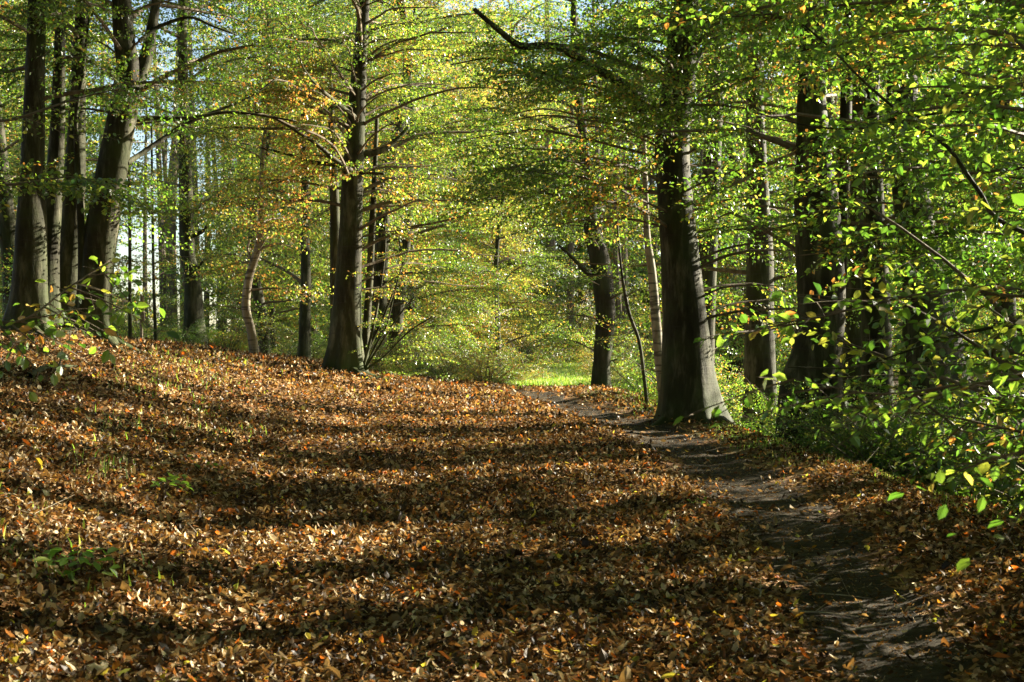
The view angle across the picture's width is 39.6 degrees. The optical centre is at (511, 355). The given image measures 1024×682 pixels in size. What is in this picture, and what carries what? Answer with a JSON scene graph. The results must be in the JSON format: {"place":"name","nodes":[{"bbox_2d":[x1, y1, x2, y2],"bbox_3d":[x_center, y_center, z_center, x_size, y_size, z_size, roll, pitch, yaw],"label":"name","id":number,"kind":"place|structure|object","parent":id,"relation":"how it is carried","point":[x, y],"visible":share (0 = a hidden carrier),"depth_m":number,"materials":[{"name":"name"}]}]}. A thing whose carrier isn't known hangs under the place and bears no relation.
{"place":"outdoors","nodes":[
{"label":"outdoors","id":0,"kind":"place"},
{"bbox_2d":[0,159,183,227],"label":"branch","id":1,"kind":"object","parent":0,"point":[67,186],"visible":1,"depth_m":12.14,"materials":[{"name":"green plant"}]},
{"bbox_2d":[0,345,286,605],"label":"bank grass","id":2,"kind":"structure","parent":0,"point":[73,577],"depth_m":9.94,"materials":[{"name":"plant"}]},
{"bbox_2d":[0,333,1023,681],"bbox_3d":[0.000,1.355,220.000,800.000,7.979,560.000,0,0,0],"label":"ground","id":3,"kind":"structure","parent":0,"point":[962,621],"depth_m":8.75,"materials":[{"name":"plant"}]},
{"bbox_2d":[0,0,104,310],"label":"beech tree","id":4,"kind":"object","parent":3,"relation":"on","point":[8,143],"visible":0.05,"depth_m":37.84,"materials":[{"name":"green plant"}]},
{"bbox_2d":[1,293,147,332],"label":"shrub","id":5,"kind":"object","parent":3,"relation":"on","point":[114,321],"visible":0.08,"depth_m":27.27,"materials":[{"name":"green plant"}]},
{"bbox_2d":[33,547,119,578],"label":"seedling","id":6,"kind":"object","parent":3,"relation":"on","point":[80,559],"visible":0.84,"depth_m":6.74,"materials":[{"name":"green plant"}]},
{"bbox_2d":[0,0,164,333],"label":"beech tree","id":7,"kind":"object","parent":3,"relation":"on","point":[7,233],"visible":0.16,"depth_m":31.11,"materials":[{"name":"green plant"}]},
{"bbox_2d":[0,88,174,177],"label":"branch","id":8,"kind":"object","parent":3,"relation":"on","point":[108,107],"visible":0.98,"depth_m":12.22,"materials":[{"name":"green plant"}]},
{"bbox_2d":[0,256,179,401],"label":"sapling","id":9,"kind":"object","parent":3,"relation":"on","point":[53,331],"visible":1,"depth_m":6.08,"materials":[{"name":"green plant"}]},
{"bbox_2d":[0,1,253,335],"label":"beech tree","id":10,"kind":"object","parent":3,"relation":"on","point":[122,263],"visible":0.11,"depth_m":42.80,"materials":[{"name":"green plant"}]},
{"bbox_2d":[0,0,259,327],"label":"beech tree","id":11,"kind":"object","parent":3,"relation":"on","point":[65,229],"visible":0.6,"depth_m":20.38,"materials":[{"name":"green plant"}]},
{"bbox_2d":[0,0,268,344],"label":"beech tree","id":12,"kind":"object","parent":3,"relation":"on","point":[30,263],"visible":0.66,"depth_m":19.26,"materials":[{"name":"green plant"}]},
{"bbox_2d":[84,138,209,337],"bbox_3d":[-6.673,-2.265,26.140,2.941,4.356,2.266,0,0,-38],"label":"sapling","id":13,"kind":"object","parent":3,"relation":"on","point":[130,249],"visible":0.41,"depth_m":25.98,"materials":[{"name":"plant"}]},
{"bbox_2d":[112,291,183,340],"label":"shrub","id":14,"kind":"object","parent":3,"relation":"on","point":[161,337],"visible":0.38,"depth_m":28.11,"materials":[{"name":"green plant"}]},
{"bbox_2d":[150,472,193,495],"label":"seedling","id":15,"kind":"object","parent":3,"relation":"on","point":[172,478],"visible":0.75,"depth_m":9.61,"materials":[{"name":"green plant"}]},
{"bbox_2d":[120,125,231,340],"bbox_3d":[-6.647,-2.214,27.062,2.388,4.349,2.535,0,0,-17],"label":"sapling","id":16,"kind":"object","parent":3,"relation":"on","point":[153,285],"visible":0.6,"depth_m":26.98,"materials":[{"name":"plant"}]},
{"bbox_2d":[0,0,357,355],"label":"beech tree","id":17,"kind":"object","parent":3,"relation":"on","point":[115,160],"visible":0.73,"depth_m":19.80,"materials":[{"name":"green plant"}]},
{"bbox_2d":[152,314,220,344],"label":"shrub","id":18,"kind":"object","parent":3,"relation":"on","point":[188,334],"visible":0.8,"depth_m":27.16,"materials":[{"name":"green plant"}]},
{"bbox_2d":[0,0,374,344],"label":"beech tree","id":19,"kind":"object","parent":3,"relation":"on","point":[193,303],"visible":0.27,"depth_m":27.88,"materials":[{"name":"green plant"}]},
{"bbox_2d":[206,323,263,350],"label":"shrub","id":20,"kind":"object","parent":3,"relation":"on","point":[236,345],"visible":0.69,"depth_m":28.38,"materials":[{"name":"green plant"}]},
{"bbox_2d":[165,94,321,351],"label":"beech tree","id":21,"kind":"object","parent":3,"relation":"on","point":[220,218],"visible":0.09,"depth_m":59.87,"materials":[{"name":"green plant"}]},
{"bbox_2d":[162,37,348,351],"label":"beech tree","id":22,"kind":"object","parent":3,"relation":"on","point":[239,319],"visible":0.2,"depth_m":47.20,"materials":[{"name":"green plant"}]},
{"bbox_2d":[139,27,379,357],"bbox_3d":[-4.615,-2.783,25.075,3.839,5.979,6.003,0,0,-16],"label":"crooked tree","id":23,"kind":"object","parent":3,"relation":"on","point":[258,248],"visible":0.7,"depth_m":24.94,"materials":[{"name":"green plant"}]},
{"bbox_2d":[144,0,394,353],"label":"beech tree","id":24,"kind":"object","parent":3,"relation":"on","point":[261,313],"visible":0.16,"depth_m":39.55,"materials":[{"name":"green plant"}]},
{"bbox_2d":[205,107,336,348],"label":"beech tree","id":25,"kind":"object","parent":3,"relation":"on","point":[267,247],"visible":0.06,"depth_m":56.33,"materials":[{"name":"green plant"}]},
{"bbox_2d":[258,331,327,358],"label":"shrub","id":26,"kind":"object","parent":3,"relation":"on","point":[295,349],"visible":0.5,"depth_m":30.81,"materials":[{"name":"green plant"}]},
{"bbox_2d":[269,317,329,358],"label":"shrub","id":27,"kind":"object","parent":3,"relation":"on","point":[289,339],"visible":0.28,"depth_m":32.28,"materials":[{"name":"green plant"}]},
{"bbox_2d":[137,0,473,357],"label":"beech tree","id":28,"kind":"object","parent":3,"relation":"on","point":[304,342],"visible":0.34,"depth_m":29.91,"materials":[{"name":"green plant"}]},
{"bbox_2d":[205,0,446,358],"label":"beech tree","id":29,"kind":"object","parent":3,"relation":"on","point":[286,255],"visible":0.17,"depth_m":43.03,"materials":[{"name":"green plant"}]},
{"bbox_2d":[231,12,448,337],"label":"beech tree","id":30,"kind":"object","parent":3,"relation":"on","point":[321,325],"visible":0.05,"depth_m":50.41,"materials":[{"name":"green plant"}]},
{"bbox_2d":[260,57,467,336],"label":"beech tree","id":31,"kind":"object","parent":3,"relation":"on","point":[370,196],"visible":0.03,"depth_m":53.86,"materials":[{"name":"green plant"}]},
{"bbox_2d":[153,0,577,383],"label":"beech tree","id":32,"kind":"object","parent":3,"relation":"on","point":[350,341],"visible":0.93,"depth_m":23.92,"materials":[{"name":"green plant"}]},
{"bbox_2d":[247,0,514,335],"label":"beech tree","id":33,"kind":"object","parent":3,"relation":"on","point":[430,170],"visible":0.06,"depth_m":57.42,"materials":[{"name":"green plant"}]},
{"bbox_2d":[369,347,404,371],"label":"shrub","id":34,"kind":"object","parent":3,"relation":"on","point":[378,366],"visible":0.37,"depth_m":26.67,"materials":[{"name":"green plant"}]},
{"bbox_2d":[232,0,558,359],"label":"beech tree","id":35,"kind":"object","parent":3,"relation":"on","point":[379,246],"visible":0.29,"depth_m":33.70,"materials":[{"name":"green plant"}]},
{"bbox_2d":[255,0,538,368],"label":"beech tree","id":36,"kind":"object","parent":3,"relation":"on","point":[398,309],"visible":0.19,"depth_m":40.35,"materials":[{"name":"green plant"}]},
{"bbox_2d":[361,309,447,375],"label":"shrub","id":37,"kind":"object","parent":3,"relation":"on","point":[393,351],"visible":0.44,"depth_m":27.52,"materials":[{"name":"green plant"}]},
{"bbox_2d":[280,0,543,350],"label":"beech tree","id":38,"kind":"object","parent":3,"relation":"on","point":[443,153],"visible":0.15,"depth_m":45.43,"materials":[{"name":"green plant"}]},
{"bbox_2d":[389,337,486,379],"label":"shrub","id":39,"kind":"object","parent":3,"relation":"on","point":[422,367],"visible":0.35,"depth_m":33.56,"materials":[{"name":"green plant"}]},
{"bbox_2d":[326,0,555,347],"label":"beech tree","id":40,"kind":"object","parent":3,"relation":"on","point":[510,241],"visible":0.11,"depth_m":51.67,"materials":[{"name":"green plant"}]},
{"bbox_2d":[387,299,509,372],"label":"shrub","id":41,"kind":"object","parent":3,"relation":"on","point":[447,318],"visible":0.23,"depth_m":40.82,"materials":[{"name":"green plant"}]},
{"bbox_2d":[424,349,476,378],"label":"shrub","id":42,"kind":"object","parent":3,"relation":"on","point":[448,371],"visible":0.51,"depth_m":32.74,"materials":[{"name":"green plant"}]},
{"bbox_2d":[379,41,537,338],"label":"beech tree","id":43,"kind":"object","parent":3,"relation":"on","point":[472,212],"visible":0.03,"depth_m":61.48,"materials":[{"name":"green plant"}]},
{"bbox_2d":[396,77,559,373],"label":"beech tree","id":44,"kind":"object","parent":3,"relation":"on","point":[515,302],"visible":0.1,"depth_m":54.95,"materials":[{"name":"green plant"}]},
{"bbox_2d":[404,253,570,364],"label":"shrub","id":45,"kind":"object","parent":3,"relation":"on","point":[517,312],"visible":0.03,"depth_m":62.17,"materials":[{"name":"green plant"}]},
{"bbox_2d":[441,349,535,383],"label":"shrub","id":46,"kind":"object","parent":3,"relation":"on","point":[503,371],"visible":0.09,"depth_m":41.69,"materials":[{"name":"green plant"}]},
{"bbox_2d":[439,347,541,387],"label":"shrub","id":47,"kind":"object","parent":3,"relation":"on","point":[476,373],"visible":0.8,"depth_m":28.65,"materials":[{"name":"green plant"}]},
{"bbox_2d":[458,341,535,380],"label":"shrub","id":48,"kind":"object","parent":3,"relation":"on","point":[503,359],"visible":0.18,"depth_m":47.62,"materials":[{"name":"green plant"}]},
{"bbox_2d":[404,79,597,349],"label":"beech tree","id":49,"kind":"object","parent":3,"relation":"on","point":[551,283],"visible":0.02,"depth_m":63.68,"materials":[{"name":"green plant"}]},
{"bbox_2d":[0,323,1023,681],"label":"fallen leaves","id":50,"kind":"object","parent":3,"relation":"on","point":[548,595],"depth_m":8.62,"materials":[{"name":"plant"}]},
{"bbox_2d":[0,0,1023,381],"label":"wood","id":51,"kind":"object","parent":3,"relation":"on","point":[574,248],"visible":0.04,"depth_m":79.04,"materials":[{"name":"green plant"}]},
{"bbox_2d":[414,0,613,367],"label":"beech tree","id":52,"kind":"object","parent":3,"relation":"on","point":[497,240],"visible":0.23,"depth_m":49.15,"materials":[{"name":"green plant"}]},
{"bbox_2d":[454,313,595,366],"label":"shrub","id":53,"kind":"object","parent":3,"relation":"on","point":[525,349],"visible":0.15,"depth_m":63.09,"materials":[{"name":"green plant"}]},
{"bbox_2d":[478,325,574,380],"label":"shrub","id":54,"kind":"object","parent":3,"relation":"on","point":[511,354],"visible":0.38,"depth_m":50.00,"materials":[{"name":"green plant"}]},
{"bbox_2d":[463,312,593,366],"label":"shrub","id":55,"kind":"object","parent":3,"relation":"on","point":[550,347],"visible":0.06,"depth_m":65.10,"materials":[{"name":"green plant"}]},
{"bbox_2d":[512,283,651,359],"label":"shrub","id":56,"kind":"object","parent":3,"relation":"on","point":[576,318],"visible":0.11,"depth_m":72.53,"materials":[{"name":"green plant"}]},
{"bbox_2d":[399,0,772,386],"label":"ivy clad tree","id":57,"kind":"object","parent":3,"relation":"on","point":[603,287],"visible":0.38,"depth_m":29.86,"materials":[{"name":"green plant"}]},
{"bbox_2d":[519,270,661,356],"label":"shrub","id":58,"kind":"object","parent":3,"relation":"on","point":[587,308],"visible":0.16,"depth_m":71.52,"materials":[{"name":"green plant"}]},
{"bbox_2d":[562,343,630,378],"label":"shrub","id":59,"kind":"object","parent":3,"relation":"on","point":[578,365],"visible":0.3,"depth_m":51.00,"materials":[{"name":"green plant"}]},
{"bbox_2d":[570,342,643,380],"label":"shrub","id":60,"kind":"object","parent":3,"relation":"on","point":[591,361],"visible":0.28,"depth_m":48.10,"materials":[{"name":"green plant"}]},
{"bbox_2d":[557,310,661,363],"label":"shrub","id":61,"kind":"object","parent":3,"relation":"on","point":[618,329],"visible":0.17,"depth_m":69.19,"materials":[{"name":"green plant"}]},
{"bbox_2d":[577,202,713,403],"bbox_3d":[2.133,-0.717,22.543,2.318,3.368,1.693,0,0,0],"label":"sapling","id":62,"kind":"object","parent":3,"relation":"on","point":[637,337],"visible":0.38,"depth_m":22.48,"materials":[{"name":"plant"}]},
{"bbox_2d":[571,325,730,399],"bbox_3d":[3.499,0.433,33.647,3.352,2.397,3.251,0,0,28],"label":"shrub","id":63,"kind":"object","parent":3,"relation":"on","point":[616,372],"visible":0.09,"depth_m":33.55,"materials":[{"name":"green plant"}]},
{"bbox_2d":[534,1,772,398],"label":"birch tree","id":64,"kind":"object","parent":3,"relation":"on","point":[655,312],"visible":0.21,"depth_m":21.46,"materials":[{"name":"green plant"}]},
{"bbox_2d":[390,0,941,425],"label":"beech tree","id":65,"kind":"object","parent":3,"relation":"on","point":[689,384],"visible":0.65,"depth_m":18.42,"materials":[{"name":"green plant"}]},
{"bbox_2d":[604,343,743,407],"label":"shrub","id":66,"kind":"object","parent":3,"relation":"on","point":[652,397],"visible":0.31,"depth_m":23.31,"materials":[{"name":"green plant"}]},
{"bbox_2d":[632,355,780,421],"bbox_3d":[3.152,0.651,23.827,2.799,1.715,2.866,0,0,-14],"label":"shrub","id":67,"kind":"object","parent":3,"relation":"on","point":[728,390],"visible":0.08,"depth_m":23.69,"materials":[{"name":"green plant"}]},
{"bbox_2d":[698,2,724,361],"bbox_3d":[3.439,-7.152,26.692,14.613,17.728,16.050,0,0,-44],"label":"beech tree","id":68,"kind":"object","parent":3,"relation":"on","point":[709,278],"visible":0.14,"depth_m":25.24,"materials":[{"name":"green plant"}]},
{"bbox_2d":[572,0,889,402],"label":"beech tree","id":69,"kind":"object","parent":3,"relation":"on","point":[738,363],"visible":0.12,"depth_m":37.57,"materials":[{"name":"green plant"}]},
{"bbox_2d":[727,372,779,435],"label":"shrub","id":70,"kind":"object","parent":3,"relation":"on","point":[755,411],"visible":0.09,"depth_m":21.19,"materials":[{"name":"green plant"}]},
{"bbox_2d":[566,0,943,430],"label":"beech tree","id":71,"kind":"object","parent":3,"relation":"on","point":[759,355],"visible":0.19,"depth_m":21.83,"materials":[{"name":"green plant"}]},
{"bbox_2d":[564,0,1022,421],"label":"beech tree","id":72,"kind":"object","parent":3,"relation":"on","point":[866,315],"visible":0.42,"depth_m":17.41,"materials":[{"name":"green plant"}]},
{"bbox_2d":[576,2,1023,445],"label":"beech tree","id":73,"kind":"object","parent":3,"relation":"on","point":[802,354],"visible":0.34,"depth_m":16.81,"materials":[{"name":"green plant"}]},
{"bbox_2d":[717,26,900,380],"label":"beech tree","id":74,"kind":"object","parent":3,"relation":"on","point":[775,272],"visible":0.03,"depth_m":44.57,"materials":[{"name":"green plant"}]},
{"bbox_2d":[614,0,1022,418],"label":"beech tree","id":75,"kind":"object","parent":3,"relation":"on","point":[736,257],"visible":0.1,"depth_m":34.07,"materials":[{"name":"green plant"}]},
{"bbox_2d":[741,381,899,450],"bbox_3d":[3.924,0.908,17.119,2.371,1.236,1.982,0,0,-17],"label":"shrub","id":76,"kind":"object","parent":3,"relation":"on","point":[781,400],"visible":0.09,"depth_m":16.75,"materials":[{"name":"green plant"}]},
{"bbox_2d":[625,0,1023,368],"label":"beech tree","id":77,"kind":"object","parent":3,"relation":"on","point":[1004,120],"visible":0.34,"depth_m":9.60,"materials":[{"name":"green plant"}]},
{"bbox_2d":[635,0,1019,421],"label":"beech tree","id":78,"kind":"object","parent":3,"relation":"on","point":[853,332],"visible":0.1,"depth_m":19.38,"materials":[{"name":"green plant"}]},
{"bbox_2d":[660,0,1023,323],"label":"beech tree","id":79,"kind":"object","parent":3,"relation":"on","point":[969,255],"visible":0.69,"depth_m":13.56,"materials":[{"name":"green plant"}]},
{"bbox_2d":[756,394,932,457],"bbox_3d":[4.171,1.012,16.163,2.308,1.206,1.743,0,0,-20],"label":"shrub","id":80,"kind":"object","parent":3,"relation":"on","point":[772,432],"visible":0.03,"depth_m":16.39,"materials":[{"name":"green plant"}]},
{"bbox_2d":[666,0,1023,489],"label":"beech tree","id":81,"kind":"object","parent":3,"relation":"on","point":[912,333],"visible":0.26,"depth_m":16.25,"materials":[{"name":"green plant"}]},
{"bbox_2d":[673,336,1023,448],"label":"sapling","id":82,"kind":"object","parent":3,"relation":"on","point":[902,405],"visible":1,"depth_m":4.93,"materials":[{"name":"green plant"}]},
{"bbox_2d":[693,265,1023,358],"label":"branch","id":83,"kind":"object","parent":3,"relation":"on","point":[971,293],"visible":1,"depth_m":6.48,"materials":[{"name":"green plant"}]},
{"bbox_2d":[752,375,997,484],"bbox_3d":[4.021,0.896,14.849,2.650,1.381,2.215,0,0,34],"label":"shrub","id":84,"kind":"object","parent":3,"relation":"on","point":[837,449],"visible":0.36,"depth_m":14.58,"materials":[{"name":"green plant"}]},
{"bbox_2d":[778,378,981,471],"bbox_3d":[3.947,0.911,15.318,2.182,1.360,2.610,0,0,28],"label":"shrub","id":85,"kind":"object","parent":3,"relation":"on","point":[815,414],"visible":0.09,"depth_m":14.96,"materials":[{"name":"green plant"}]},
{"bbox_2d":[739,21,1022,396],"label":"beech tree","id":86,"kind":"object","parent":3,"relation":"on","point":[898,332],"visible":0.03,"depth_m":38.25,"materials":[{"name":"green plant"}]},
{"bbox_2d":[750,309,1023,488],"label":"shrub","id":87,"kind":"object","parent":3,"relation":"on","point":[991,410],"visible":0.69,"depth_m":9.80,"materials":[{"name":"green plant"}]},
{"bbox_2d":[814,405,979,481],"bbox_3d":[4.011,1.023,14.933,1.691,1.054,2.023,0,0,7],"label":"shrub","id":88,"kind":"object","parent":3,"relation":"on","point":[867,451],"visible":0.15,"depth_m":14.61,"materials":[{"name":"green plant"}]},
{"bbox_2d":[785,198,1023,525],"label":"shrub","id":89,"kind":"object","parent":3,"relation":"on","point":[930,354],"visible":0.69,"depth_m":10.19,"materials":[{"name":"green plant"}]},
{"bbox_2d":[787,396,1023,498],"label":"sapling","id":90,"kind":"object","parent":3,"relation":"on","point":[951,438],"visible":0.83,"depth_m":7.08,"materials":[{"name":"green plant"}]},
{"bbox_2d":[788,0,1023,441],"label":"beech tree","id":91,"kind":"object","parent":3,"relation":"on","point":[1006,304],"visible":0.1,"depth_m":17.91,"materials":[{"name":"green plant"}]},
{"bbox_2d":[802,385,1023,503],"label":"shrub","id":92,"kind":"object","parent":3,"relation":"on","point":[884,455],"visible":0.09,"depth_m":14.44,"materials":[{"name":"green plant"}]},
{"bbox_2d":[832,394,1015,502],"bbox_3d":[4.755,1.133,13.735,2.666,1.662,3.189,0,0,-38],"label":"shrub","id":93,"kind":"object","parent":3,"relation":"on","point":[906,469],"visible":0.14,"depth_m":13.99,"materials":[{"name":"green plant"}]},
{"bbox_2d":[849,281,1023,510],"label":"shrub","id":94,"kind":"object","parent":3,"relation":"on","point":[998,317],"visible":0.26,"depth_m":12.05,"materials":[{"name":"green plant"}]},
{"bbox_2d":[881,412,1023,505],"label":"shrub","id":95,"kind":"object","parent":3,"relation":"on","point":[974,435],"visible":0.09,"depth_m":13.79,"materials":[{"name":"green plant"}]},
{"bbox_2d":[885,27,1023,374],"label":"beech tree","id":96,"kind":"object","parent":3,"relation":"on","point":[1017,301],"visible":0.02,"depth_m":43.09,"materials":[{"name":"green plant"}]},
{"bbox_2d":[887,445,1023,571],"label":"sapling","id":97,"kind":"object","parent":3,"relation":"on","point":[983,467],"visible":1,"depth_m":3.91,"materials":[{"name":"green plant"}]},
{"bbox_2d":[889,450,1023,514],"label":"shrub","id":98,"kind":"object","parent":3,"relation":"on","point":[998,483],"visible":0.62,"depth_m":10.07,"materials":[{"name":"green plant"}]},
{"bbox_2d":[898,22,1023,419],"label":"tree","id":99,"kind":"object","parent":3,"relation":"on","point":[975,49],"visible":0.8,"depth_m":6.82,"materials":[{"name":"green plant"}]},
{"bbox_2d":[921,414,1023,511],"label":"shrub","id":100,"kind":"object","parent":3,"relation":"on","point":[998,498],"visible":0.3,"depth_m":11.76,"materials":[{"name":"green plant"}]},
{"bbox_2d":[922,12,1023,388],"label":"beech tree","id":101,"kind":"object","parent":3,"relation":"on","point":[1018,303],"visible":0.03,"depth_m":37.74,"materials":[{"name":"green plant"}]},
{"bbox_2d":[961,193,1023,229],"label":"branch","id":102,"kind":"object","parent":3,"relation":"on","point":[1018,199],"visible":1,"depth_m":5.15,"materials":[{"name":"green plant"}]},
{"bbox_2d":[975,388,1023,478],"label":"shrub","id":103,"kind":"object","parent":3,"relation":"on","point":[1005,391],"visible":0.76,"depth_m":9.26,"materials":[{"name":"green plant"}]},
{"bbox_2d":[1,0,1023,339],"label":"sky","id":104,"kind":"structure","parent":0,"point":[122,250],"materials":[{"name":"white"}]},
{"bbox_2d":[482,360,642,393],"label":"clearing grass","id":105,"kind":"structure","parent":0,"point":[563,376],"depth_m":49.45,"materials":[{"name":"plant"}]},
{"bbox_2d":[508,389,975,681],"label":"path","id":106,"kind":"structure","parent":0,"point":[916,632],"depth_m":8.48,"materials":[{"name":"soil"}]},
{"bbox_2d":[581,389,1022,532],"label":"edge grass","id":107,"kind":"structure","parent":0,"point":[769,444],"depth_m":15.42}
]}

